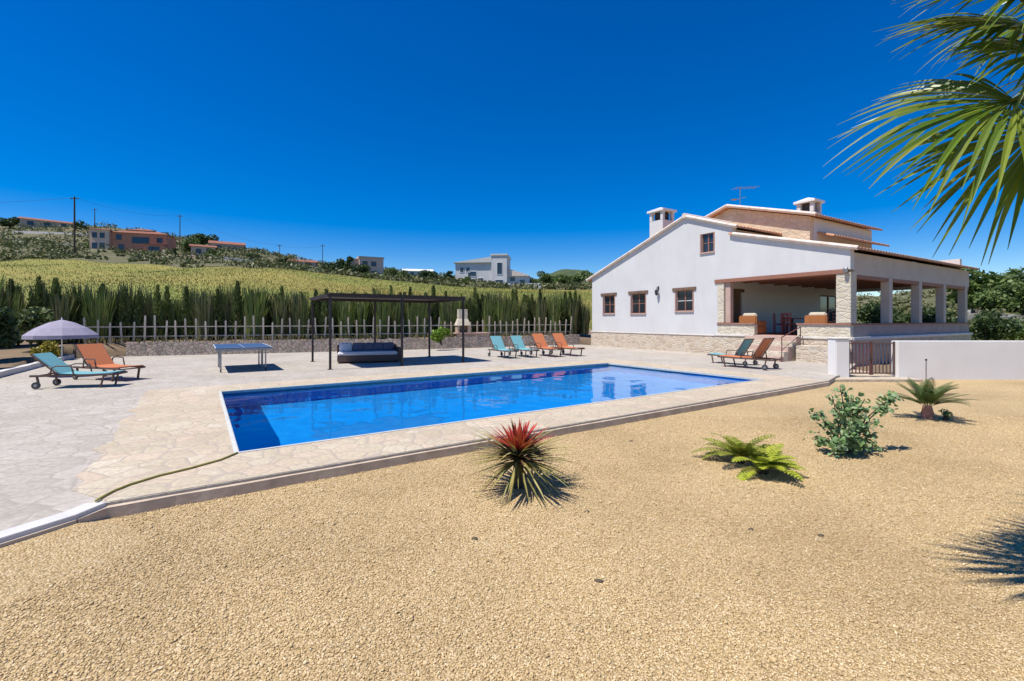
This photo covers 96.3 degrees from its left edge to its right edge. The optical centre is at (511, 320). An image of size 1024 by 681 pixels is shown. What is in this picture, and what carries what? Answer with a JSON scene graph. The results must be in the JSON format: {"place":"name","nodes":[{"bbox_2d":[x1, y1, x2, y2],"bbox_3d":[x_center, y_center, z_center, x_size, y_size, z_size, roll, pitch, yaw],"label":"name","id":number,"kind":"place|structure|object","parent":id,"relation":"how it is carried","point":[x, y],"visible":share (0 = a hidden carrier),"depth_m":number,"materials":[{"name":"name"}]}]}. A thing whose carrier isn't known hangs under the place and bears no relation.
{"place":"outdoors","nodes":[
{"label":"outdoors","id":0,"kind":"place"},
{"bbox_2d":[0,345,854,530],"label":"pool deck","id":1,"kind":"structure","parent":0,"point":[51,435],"depth_m":10.91,"materials":[{"name":"stone"}]},
{"bbox_2d":[0,354,73,377],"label":"border wall","id":2,"kind":"structure","parent":1,"relation":"on","point":[18,369],"depth_m":14.42,"materials":[{"name":"concrete"}]},
{"bbox_2d":[0,502,105,542],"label":"kerb","id":3,"kind":"structure","parent":1,"relation":"on","point":[76,513],"depth_m":3.64,"materials":[{"name":"concrete"}]},
{"bbox_2d":[21,318,98,374],"bbox_3d":[-13.062,0.754,13.300,1.532,1.692,1.532,0,0,-18],"label":"parasol","id":4,"kind":"object","parent":1,"relation":"on","point":[61,329],"visible":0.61,"depth_m":12.92,"materials":[{"name":"white fabric"}]},
{"bbox_2d":[29,352,127,388],"bbox_3d":[-10.402,1.187,11.050,1.656,0.818,0.688,0,0,-13],"label":"sun lounger","id":5,"kind":"object","parent":1,"relation":"on","point":[56,363],"visible":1,"depth_m":10.88,"materials":[{"name":"teal fabric"}]},
{"bbox_2d":[72,343,145,380],"bbox_3d":[-10.945,1.123,12.454,1.800,0.947,0.748,0,0,17],"label":"sun lounger","id":6,"kind":"object","parent":1,"relation":"on","point":[96,355],"visible":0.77,"depth_m":12.49,"materials":[{"name":"orange fabric"}]},
{"bbox_2d":[213,343,271,371],"bbox_3d":[-9.006,1.218,15.250,1.520,0.764,2.740,0,0,-34],"label":"tennis table","id":7,"kind":"object","parent":1,"relation":"on","point":[219,348],"visible":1,"depth_m":14.69,"materials":[{"name":"blue paint"}]},
{"bbox_2d":[126,334,579,356],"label":"stone wall","id":8,"kind":"structure","parent":1,"relation":"on","point":[155,348],"depth_m":22.87,"materials":[{"name":"stone"}]},
{"bbox_2d":[337,344,400,363],"bbox_3d":[-5.517,1.278,17.740,2.360,0.636,1.081,0,0,-20],"label":"day bed","id":9,"kind":"object","parent":1,"relation":"on","point":[370,355],"visible":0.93,"depth_m":17.31,"materials":[{"name":"fabric"}]},
{"bbox_2d":[310,293,465,369],"bbox_3d":[-4.784,0.355,17.595,5.000,2.490,3.590,0,0,-33],"label":"pergola","id":10,"kind":"object","parent":1,"relation":"on","point":[355,297],"visible":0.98,"depth_m":17.44,"materials":[{"name":"brown metal"}]},
{"bbox_2d":[0,382,829,547],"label":"deck edge","id":11,"kind":"object","parent":1,"relation":"attached to","point":[144,505],"visible":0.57,"depth_m":5.04,"materials":[{"name":"concrete"}]},
{"bbox_2d":[453,309,489,337],"bbox_3d":[-2.411,0.475,27.174,2.080,2.250,0.840,0,0,-20],"label":"barbecue","id":12,"kind":"object","parent":1,"relation":"on","point":[457,333],"visible":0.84,"depth_m":26.83,"materials":[{"name":"stone"}]},
{"bbox_2d":[219,363,763,452],"bbox_3d":[0.147,2.468,11.310,12.310,1.764,5.790,0,0,-34],"label":"pool basin","id":13,"kind":"object","parent":1,"relation":"in","point":[260,419],"visible":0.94,"depth_m":9.81,"materials":[{"name":"blue tile"}]},
{"bbox_2d":[488,336,518,357],"bbox_3d":[-0.388,1.144,19.838,0.688,0.904,1.656,0,0,-31],"label":"sun lounger","id":14,"kind":"object","parent":1,"relation":"on","point":[497,343],"visible":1,"depth_m":20.14,"materials":[{"name":"teal fabric"}]},
{"bbox_2d":[508,335,539,357],"bbox_3d":[0.512,1.144,20.288,0.688,0.904,1.656,0,0,-31],"label":"sun lounger","id":15,"kind":"object","parent":1,"relation":"on","point":[517,342],"visible":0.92,"depth_m":20.60,"materials":[{"name":"teal fabric"}]},
{"bbox_2d":[529,333,563,356],"bbox_3d":[1.554,1.105,20.670,0.748,0.983,1.800,0,0,-31],"label":"sun lounger","id":16,"kind":"object","parent":1,"relation":"on","point":[539,340],"visible":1,"depth_m":21.01,"materials":[{"name":"orange fabric"}]},
{"bbox_2d":[550,333,584,355],"bbox_3d":[2.534,1.105,21.120,0.748,0.983,1.800,0,0,-31],"label":"sun lounger","id":17,"kind":"object","parent":1,"relation":"on","point":[559,340],"visible":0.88,"depth_m":21.43,"materials":[{"name":"orange fabric"}]},
{"bbox_2d":[707,338,757,365],"bbox_3d":[8.058,1.122,16.777,0.688,0.948,1.656,0,0,-32],"label":"sun lounger","id":18,"kind":"object","parent":1,"relation":"on","point":[745,344],"visible":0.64,"depth_m":16.42,"materials":[{"name":"teal fabric"}]},
{"bbox_2d":[717,338,780,369],"bbox_3d":[7.939,1.081,15.428,0.748,1.031,1.800,0,0,-34],"label":"sun lounger","id":19,"kind":"object","parent":1,"relation":"on","point":[762,348],"visible":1,"depth_m":15.05,"materials":[{"name":"orange fabric"}]},
{"bbox_2d":[827,337,850,376],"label":"gate pillar","id":20,"kind":"structure","parent":1,"relation":"on","point":[838,355],"depth_m":13.35,"materials":[{"name":"paint"}]},
{"bbox_2d":[849,341,894,374],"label":"garden gate","id":21,"kind":"structure","parent":20,"relation":"attached to","point":[870,343],"depth_m":13.44,"materials":[{"name":"metal"}]},
{"bbox_2d":[0,329,890,374],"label":"bank","id":22,"kind":"structure","parent":0,"point":[16,356],"depth_m":20.15,"materials":[{"name":"stone"}]},
{"bbox_2d":[0,306,21,348],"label":"shrub","id":23,"kind":"object","parent":22,"relation":"on","point":[9,322],"visible":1,"depth_m":15.98,"materials":[{"name":"green plant"}]},
{"bbox_2d":[0,287,32,343],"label":"cane clump","id":24,"kind":"object","parent":22,"relation":"on","point":[15,304],"visible":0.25,"depth_m":19.41,"materials":[{"name":"green plant"}]},
{"bbox_2d":[14,306,63,346],"bbox_3d":[-18.975,0.454,18.437,2.010,2.115,1.974,0,0,0],"label":"shrub","id":25,"kind":"object","parent":22,"relation":"on","point":[31,318],"visible":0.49,"depth_m":17.92,"materials":[{"name":"green plant"}]},
{"bbox_2d":[33,275,46,307],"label":"cypress","id":26,"kind":"object","parent":22,"relation":"on","point":[37,298],"visible":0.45,"depth_m":20.32,"materials":[{"name":"plant"}]},
{"bbox_2d":[29,340,60,360],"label":"yellow shrub","id":27,"kind":"object","parent":22,"relation":"on","point":[48,346],"visible":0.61,"depth_m":16.04,"materials":[{"name":"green plant"}]},
{"bbox_2d":[26,280,64,342],"bbox_3d":[-21.158,-0.412,20.777,1.500,2.824,1.367,0,0,34],"label":"cane clump","id":28,"kind":"object","parent":22,"relation":"on","point":[45,294],"visible":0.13,"depth_m":20.46,"materials":[{"name":"green plant"}]},
{"bbox_2d":[45,277,62,311],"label":"cypress","id":29,"kind":"object","parent":22,"relation":"on","point":[56,289],"visible":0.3,"depth_m":20.59,"materials":[{"name":"plant"}]},
{"bbox_2d":[46,291,77,342],"bbox_3d":[-20.120,-0.139,20.454,1.103,2.277,1.210,0,0,18],"label":"cane clump","id":30,"kind":"object","parent":22,"relation":"on","point":[62,309],"visible":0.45,"depth_m":20.32,"materials":[{"name":"green plant"}]},
{"bbox_2d":[79,285,118,341],"bbox_3d":[-19.077,-0.328,21.213,1.283,2.655,1.440,0,0,18],"label":"cane clump","id":31,"kind":"object","parent":22,"relation":"on","point":[95,309],"visible":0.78,"depth_m":20.97,"materials":[{"name":"green plant"}]},
{"bbox_2d":[95,286,122,340],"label":"cane clump","id":32,"kind":"object","parent":22,"relation":"on","point":[115,304],"visible":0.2,"depth_m":22.06,"materials":[{"name":"green plant"}]},
{"bbox_2d":[114,286,132,340],"bbox_3d":[-18.512,-0.151,21.943,0.966,2.994,0.745,0,0,22],"label":"cypress","id":33,"kind":"object","parent":22,"relation":"on","point":[124,318],"visible":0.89,"depth_m":21.86,"materials":[{"name":"green plant"}]},
{"bbox_2d":[112,281,145,339],"bbox_3d":[-18.887,-0.461,22.665,1.415,2.922,1.552,0,0,-32],"label":"cane clump","id":34,"kind":"object","parent":22,"relation":"on","point":[130,290],"visible":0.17,"depth_m":22.40,"materials":[{"name":"green plant"}]},
{"bbox_2d":[131,290,148,340],"bbox_3d":[-18.094,-0.087,22.333,0.823,2.832,0.702,0,0,8],"label":"cypress","id":35,"kind":"object","parent":22,"relation":"on","point":[140,304],"visible":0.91,"depth_m":22.22,"materials":[{"name":"green plant"}]},
{"bbox_2d":[143,289,163,339],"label":"cane clump","id":36,"kind":"object","parent":22,"relation":"on","point":[149,304],"visible":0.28,"depth_m":22.76,"materials":[{"name":"green plant"}]},
{"bbox_2d":[151,284,164,339],"bbox_3d":[-17.544,-0.247,22.680,0.631,3.152,0.667,0,0,-30],"label":"cypress","id":37,"kind":"object","parent":22,"relation":"on","point":[157,307],"visible":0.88,"depth_m":22.66,"materials":[{"name":"plant"}]},
{"bbox_2d":[160,285,173,338],"bbox_3d":[-17.364,-0.222,23.088,0.679,3.134,0.651,0,0,-6],"label":"cypress","id":38,"kind":"object","parent":22,"relation":"on","point":[167,315],"visible":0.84,"depth_m":23.02,"materials":[{"name":"plant"}]},
{"bbox_2d":[168,296,182,338],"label":"cane clump","id":39,"kind":"object","parent":22,"relation":"on","point":[173,307],"visible":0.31,"depth_m":23.38,"materials":[{"name":"green plant"}]},
{"bbox_2d":[178,285,194,337],"bbox_3d":[-16.605,-0.235,23.405,0.699,3.117,0.664,0,0,-20],"label":"cypress","id":40,"kind":"object","parent":22,"relation":"on","point":[185,306],"visible":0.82,"depth_m":23.28,"materials":[{"name":"green plant"}]},
{"bbox_2d":[189,288,218,339],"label":"cane clump","id":41,"kind":"object","parent":22,"relation":"on","point":[203,308],"visible":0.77,"depth_m":22.84,"materials":[{"name":"green plant"}]},
{"bbox_2d":[213,288,224,338],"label":"cypress","id":42,"kind":"object","parent":22,"relation":"on","point":[217,306],"visible":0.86,"depth_m":23.50,"materials":[{"name":"green plant"}]},
{"bbox_2d":[219,288,233,338],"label":"cane clump","id":43,"kind":"object","parent":22,"relation":"on","point":[226,310],"visible":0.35,"depth_m":23.96,"materials":[{"name":"green plant"}]},
{"bbox_2d":[229,280,244,338],"bbox_3d":[-14.252,-0.383,23.854,0.772,3.477,0.807,0,0,39],"label":"cypress","id":44,"kind":"object","parent":22,"relation":"on","point":[237,307],"visible":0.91,"depth_m":23.76,"materials":[{"name":"green plant"}]},
{"bbox_2d":[240,285,269,339],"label":"cane clump","id":45,"kind":"object","parent":22,"relation":"on","point":[254,306],"visible":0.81,"depth_m":23.59,"materials":[{"name":"green plant"}]},
{"bbox_2d":[267,293,291,338],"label":"cane clump","id":46,"kind":"object","parent":22,"relation":"on","point":[279,314],"visible":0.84,"depth_m":24.32,"materials":[{"name":"green plant"}]},
{"bbox_2d":[285,290,309,338],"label":"cane clump","id":47,"kind":"object","parent":22,"relation":"on","point":[293,317],"visible":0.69,"depth_m":24.53,"materials":[{"name":"green plant"}]},
{"bbox_2d":[290,298,311,338],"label":"cane clump","id":48,"kind":"object","parent":22,"relation":"on","point":[304,322],"visible":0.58,"depth_m":24.65,"materials":[{"name":"green plant"}]},
{"bbox_2d":[70,331,572,343],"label":"bank plants","id":49,"kind":"object","parent":22,"relation":"on","point":[284,338],"visible":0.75,"depth_m":22.87,"materials":[{"name":"plant"}]},
{"bbox_2d":[318,289,334,337],"bbox_3d":[-10.348,-0.228,25.552,0.888,3.184,0.900,0,0,25],"label":"cypress","id":50,"kind":"object","parent":22,"relation":"on","point":[324,309],"visible":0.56,"depth_m":25.47,"materials":[{"name":"green plant"}]},
{"bbox_2d":[83,315,572,344],"bbox_3d":[-7.324,0.414,25.659,25.634,1.377,0.729,0,0,-25],"label":"stake fence","id":51,"kind":"object","parent":22,"relation":"on","point":[298,326],"visible":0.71,"depth_m":23.64,"materials":[{"name":"grey wood"}]},
{"bbox_2d":[336,301,355,337],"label":"cane clump","id":52,"kind":"object","parent":22,"relation":"on","point":[344,314],"visible":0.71,"depth_m":25.44,"materials":[{"name":"green plant"}]},
{"bbox_2d":[351,293,371,337],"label":"cane clump","id":53,"kind":"object","parent":22,"relation":"on","point":[360,310],"visible":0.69,"depth_m":25.92,"materials":[{"name":"green plant"}]},
{"bbox_2d":[370,285,395,337],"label":"cane clump","id":54,"kind":"object","parent":22,"relation":"on","point":[383,311],"visible":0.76,"depth_m":25.98,"materials":[{"name":"green plant"}]},
{"bbox_2d":[390,302,404,336],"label":"cane clump","id":55,"kind":"object","parent":22,"relation":"on","point":[396,316],"visible":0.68,"depth_m":26.58,"materials":[{"name":"green plant"}]},
{"bbox_2d":[403,303,417,336],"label":"cane clump","id":56,"kind":"object","parent":22,"relation":"on","point":[411,316],"visible":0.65,"depth_m":26.99,"materials":[{"name":"green plant"}]},
{"bbox_2d":[410,290,432,336],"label":"cane clump","id":57,"kind":"object","parent":22,"relation":"on","point":[421,314],"visible":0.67,"depth_m":27.06,"materials":[{"name":"green plant"}]},
{"bbox_2d":[431,284,438,329],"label":"cypress","id":58,"kind":"object","parent":22,"relation":"on","point":[435,307],"visible":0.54,"depth_m":27.97,"materials":[{"name":"green plant"}]},
{"bbox_2d":[430,327,450,345],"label":"round shrub","id":59,"kind":"object","parent":22,"relation":"on","point":[437,335],"visible":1,"depth_m":24.25,"materials":[{"name":"green plant"}]},
{"bbox_2d":[439,295,455,336],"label":"cane clump","id":60,"kind":"object","parent":22,"relation":"on","point":[449,306],"visible":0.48,"depth_m":27.59,"materials":[{"name":"green plant"}]},
{"bbox_2d":[471,287,479,331],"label":"cypress","id":61,"kind":"object","parent":22,"relation":"on","point":[475,305],"visible":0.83,"depth_m":29.13,"materials":[{"name":"plant"}]},
{"bbox_2d":[478,297,496,335],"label":"cane clump","id":62,"kind":"object","parent":22,"relation":"on","point":[487,311],"visible":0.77,"depth_m":28.88,"materials":[{"name":"green plant"}]},
{"bbox_2d":[489,293,510,335],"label":"cane clump","id":63,"kind":"object","parent":22,"relation":"on","point":[500,316],"visible":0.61,"depth_m":29.15,"materials":[{"name":"green plant"}]},
{"bbox_2d":[502,296,516,335],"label":"cane clump","id":64,"kind":"object","parent":22,"relation":"on","point":[510,317],"visible":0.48,"depth_m":29.47,"materials":[{"name":"green plant"}]},
{"bbox_2d":[509,296,525,334],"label":"cane clump","id":65,"kind":"object","parent":22,"relation":"on","point":[517,315],"visible":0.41,"depth_m":29.90,"materials":[{"name":"green plant"}]},
{"bbox_2d":[531,296,548,333],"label":"cane clump","id":66,"kind":"object","parent":22,"relation":"on","point":[539,312],"visible":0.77,"depth_m":30.90,"materials":[{"name":"green plant"}]},
{"bbox_2d":[541,291,563,334],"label":"cane clump","id":67,"kind":"object","parent":22,"relation":"on","point":[553,315],"visible":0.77,"depth_m":31.23,"materials":[{"name":"green plant"}]},
{"bbox_2d":[565,296,581,333],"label":"cane clump","id":68,"kind":"object","parent":22,"relation":"on","point":[572,311],"visible":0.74,"depth_m":32.32,"materials":[{"name":"green plant"}]},
{"bbox_2d":[579,302,591,333],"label":"cane clump","id":69,"kind":"object","parent":22,"relation":"on","point":[584,318],"visible":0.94,"depth_m":32.64,"materials":[{"name":"green plant"}]},
{"bbox_2d":[586,186,978,366],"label":"white house","id":70,"kind":"structure","parent":22,"relation":"on","point":[685,282],"depth_m":22.42,"materials":[{"name":"paint"}]},
{"bbox_2d":[601,292,616,314],"bbox_3d":[5.947,-1.008,27.989,0.210,1.308,1.377,0,0,-31],"label":"window","id":71,"kind":"structure","parent":70,"relation":"in","point":[609,297],"depth_m":28.07,"materials":[{"name":"red wood"}]},
{"bbox_2d":[628,290,647,314],"bbox_3d":[7.177,-0.991,25.961,0.210,1.337,1.483,0,0,-31],"label":"window","id":72,"kind":"structure","parent":70,"relation":"in","point":[638,297],"depth_m":25.98,"materials":[{"name":"red wood"}]},
{"bbox_2d":[672,287,695,311],"bbox_3d":[8.786,-1.039,23.305,0.210,1.256,1.433,0,0,-31],"label":"window","id":73,"kind":"structure","parent":70,"relation":"in","point":[685,295],"depth_m":23.33,"materials":[{"name":"red wood"}]},
{"bbox_2d":[699,232,714,254],"bbox_3d":[9.475,-3.716,22.167,0.210,0.985,0.817,0,0,-31],"label":"window","id":74,"kind":"structure","parent":70,"relation":"in","point":[708,239],"depth_m":22.19,"materials":[{"name":"red wood"}]},
{"bbox_2d":[733,289,743,322],"bbox_3d":[11.136,-0.465,22.809,1.200,2.190,0.170,0,0,-31],"label":"door","id":75,"kind":"structure","parent":70,"relation":"in","point":[736,292],"depth_m":22.89,"materials":[{"name":"brown wood"}]},
{"bbox_2d":[739,313,766,334],"bbox_3d":[11.060,0.160,21.066,0.840,0.980,0.840,0,0,-31],"label":"wicker armchair","id":76,"kind":"object","parent":70,"relation":"on","point":[751,318],"visible":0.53,"depth_m":20.80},
{"bbox_2d":[805,312,835,322],"bbox_3d":[12.536,0.160,18.628,0.840,0.980,0.840,0,0,-31],"label":"wicker armchair","id":77,"kind":"object","parent":70,"relation":"on","point":[816,317],"visible":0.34,"depth_m":18.39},
{"bbox_2d":[820,295,835,320],"bbox_3d":[19.065,-0.435,27.674,2.200,2.130,0.090,0,0,-31],"label":"door","id":78,"kind":"structure","parent":70,"relation":"in","point":[827,302],"depth_m":27.65,"materials":[{"name":"brown glass"}]},
{"bbox_2d":[891,341,1023,379],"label":"garden wall","id":79,"kind":"structure","parent":22,"relation":"on","point":[975,360],"depth_m":13.35,"materials":[{"name":"paint"}]},
{"bbox_2d":[73,359,825,501],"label":"pool paving","id":80,"kind":"structure","parent":0,"point":[161,431],"depth_m":6.34,"materials":[{"name":"stone"}]},
{"bbox_2d":[95,452,237,501],"bbox_3d":[-3.512,1.582,4.761,0.167,0.022,1.512,0,0,16],"label":"garden hose","id":81,"kind":"object","parent":80,"relation":"on","point":[124,486],"visible":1,"depth_m":4.67,"materials":[{"name":"rubber"}]},
{"bbox_2d":[0,225,970,326],"bbox_3d":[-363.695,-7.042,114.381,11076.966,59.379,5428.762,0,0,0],"label":"hillside","id":82,"kind":"structure","parent":0,"point":[114,258],"depth_m":93.79,"materials":[{"name":"plant"}]},
{"bbox_2d":[18,216,72,228],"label":"hill house","id":83,"kind":"structure","parent":82,"relation":"on","point":[28,221],"depth_m":156.83,"materials":[{"name":"paint"}]},
{"bbox_2d":[89,229,175,252],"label":"terracotta house","id":84,"kind":"structure","parent":82,"relation":"on","point":[145,239],"depth_m":107.96,"materials":[{"name":"paint"}]},
{"bbox_2d":[187,233,218,244],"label":"dark tree","id":85,"kind":"object","parent":82,"relation":"on","point":[203,238],"visible":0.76,"depth_m":148.32,"materials":[{"name":"green plant"}]},
{"bbox_2d":[208,240,245,249],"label":"hill house","id":86,"kind":"structure","parent":82,"relation":"on","point":[218,244],"depth_m":140.48,"materials":[{"name":"concrete"}]},
{"bbox_2d":[334,256,354,271],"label":"dark tree","id":87,"kind":"object","parent":82,"relation":"on","point":[342,263],"visible":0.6,"depth_m":95.38,"materials":[{"name":"green plant"}]},
{"bbox_2d":[350,256,383,274],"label":"hill house","id":88,"kind":"structure","parent":82,"relation":"on","point":[376,264],"depth_m":100.06,"materials":[{"name":"white paint"}]},
{"bbox_2d":[453,254,540,288],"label":"modern house","id":89,"kind":"structure","parent":82,"relation":"on","point":[495,267],"depth_m":88.38,"materials":[{"name":"white paint"}]},
{"bbox_2d":[0,220,1023,322],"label":"hill scrub","id":90,"kind":"object","parent":82,"relation":"on","point":[51,252],"visible":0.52,"depth_m":86.31,"materials":[{"name":"green plant"}]},
{"bbox_2d":[934,268,1019,303],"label":"leafy tree","id":91,"kind":"object","parent":82,"relation":"on","point":[977,284],"visible":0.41,"depth_m":54.76,"materials":[{"name":"green plant"}]},
{"bbox_2d":[967,281,1023,310],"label":"leafy tree","id":92,"kind":"object","parent":82,"relation":"on","point":[978,300],"visible":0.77,"depth_m":48.87,"materials":[{"name":"green plant"}]},
{"bbox_2d":[980,286,1023,314],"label":"leafy tree","id":93,"kind":"object","parent":82,"relation":"on","point":[1014,300],"visible":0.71,"depth_m":48.00,"materials":[{"name":"green plant"}]},
{"bbox_2d":[0,258,1022,340],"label":"grass field","id":94,"kind":"structure","parent":0,"point":[66,265],"depth_m":61.42,"materials":[{"name":"plant"}]},
{"bbox_2d":[857,301,879,322],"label":"bush","id":95,"kind":"object","parent":94,"relation":"on","point":[864,312],"visible":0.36,"depth_m":30.95,"materials":[{"name":"green plant"}]},
{"bbox_2d":[866,306,910,322],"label":"bush","id":96,"kind":"object","parent":94,"relation":"on","point":[903,319],"visible":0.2,"depth_m":28.45,"materials":[{"name":"green plant"}]},
{"bbox_2d":[908,306,956,322],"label":"bush","id":97,"kind":"object","parent":94,"relation":"on","point":[928,315],"visible":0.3,"depth_m":26.43,"materials":[{"name":"green plant"}]},
{"bbox_2d":[969,308,1023,340],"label":"bush","id":98,"kind":"object","parent":94,"relation":"on","point":[988,324],"visible":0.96,"depth_m":25.07,"materials":[{"name":"green plant"}]},
{"bbox_2d":[0,380,1023,680],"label":"gravel ground","id":99,"kind":"structure","parent":0,"point":[996,398],"depth_m":3.22,"materials":[{"name":"gravel"}]},
{"bbox_2d":[0,518,151,607],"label":"gravel bank","id":100,"kind":"structure","parent":99,"relation":"on","point":[57,556],"depth_m":3.32,"materials":[{"name":"gravel"}]},
{"bbox_2d":[452,418,576,507],"bbox_3d":[0.083,1.396,4.782,1.370,0.760,1.384,0,0,0],"label":"red cordyline","id":101,"kind":"object","parent":99,"relation":"on","point":[516,444],"visible":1,"depth_m":4.63,"materials":[{"name":"green plant"}]},
{"bbox_2d":[691,433,776,463],"bbox_3d":[2.780,1.555,5.589,0.961,0.399,0.926,0,0,-15],"label":"fern plant","id":102,"kind":"object","parent":99,"relation":"on","point":[736,447],"visible":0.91,"depth_m":5.56,"materials":[{"name":"green plant"}]},
{"bbox_2d":[731,443,805,480],"bbox_3d":[2.900,1.598,5.142,0.698,0.315,0.818,0,0,36],"label":"fern plant","id":103,"kind":"object","parent":99,"relation":"on","point":[767,461],"visible":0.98,"depth_m":5.08,"materials":[{"name":"green plant"}]},
{"bbox_2d":[803,384,903,458],"bbox_3d":[4.500,1.289,6.047,1.249,0.903,0.663,0,0,-18],"label":"leafy bush","id":104,"kind":"object","parent":99,"relation":"on","point":[849,439],"visible":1,"depth_m":5.95,"materials":[{"name":"green plant"}]},
{"bbox_2d":[822,0,1023,264],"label":"fan palm","id":105,"kind":"object","parent":99,"relation":"on","point":[987,163],"visible":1,"depth_m":2.61,"materials":[{"name":"green plant"}]},
{"bbox_2d":[892,377,975,419],"bbox_3d":[7.261,1.371,7.988,1.145,0.817,1.134,0,0,-20],"label":"sago palm","id":106,"kind":"object","parent":99,"relation":"on","point":[926,395],"visible":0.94,"depth_m":7.98,"materials":[{"name":"plant"}]},
{"bbox_2d":[0,0,1023,295],"label":"sky","id":107,"kind":"structure","parent":0,"point":[545,135],"materials":[{"name":"blue"}]},
{"bbox_2d":[834,369,922,381],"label":"path","id":108,"kind":"structure","parent":0,"point":[869,378],"depth_m":13.07,"materials":[{"name":"concrete"}]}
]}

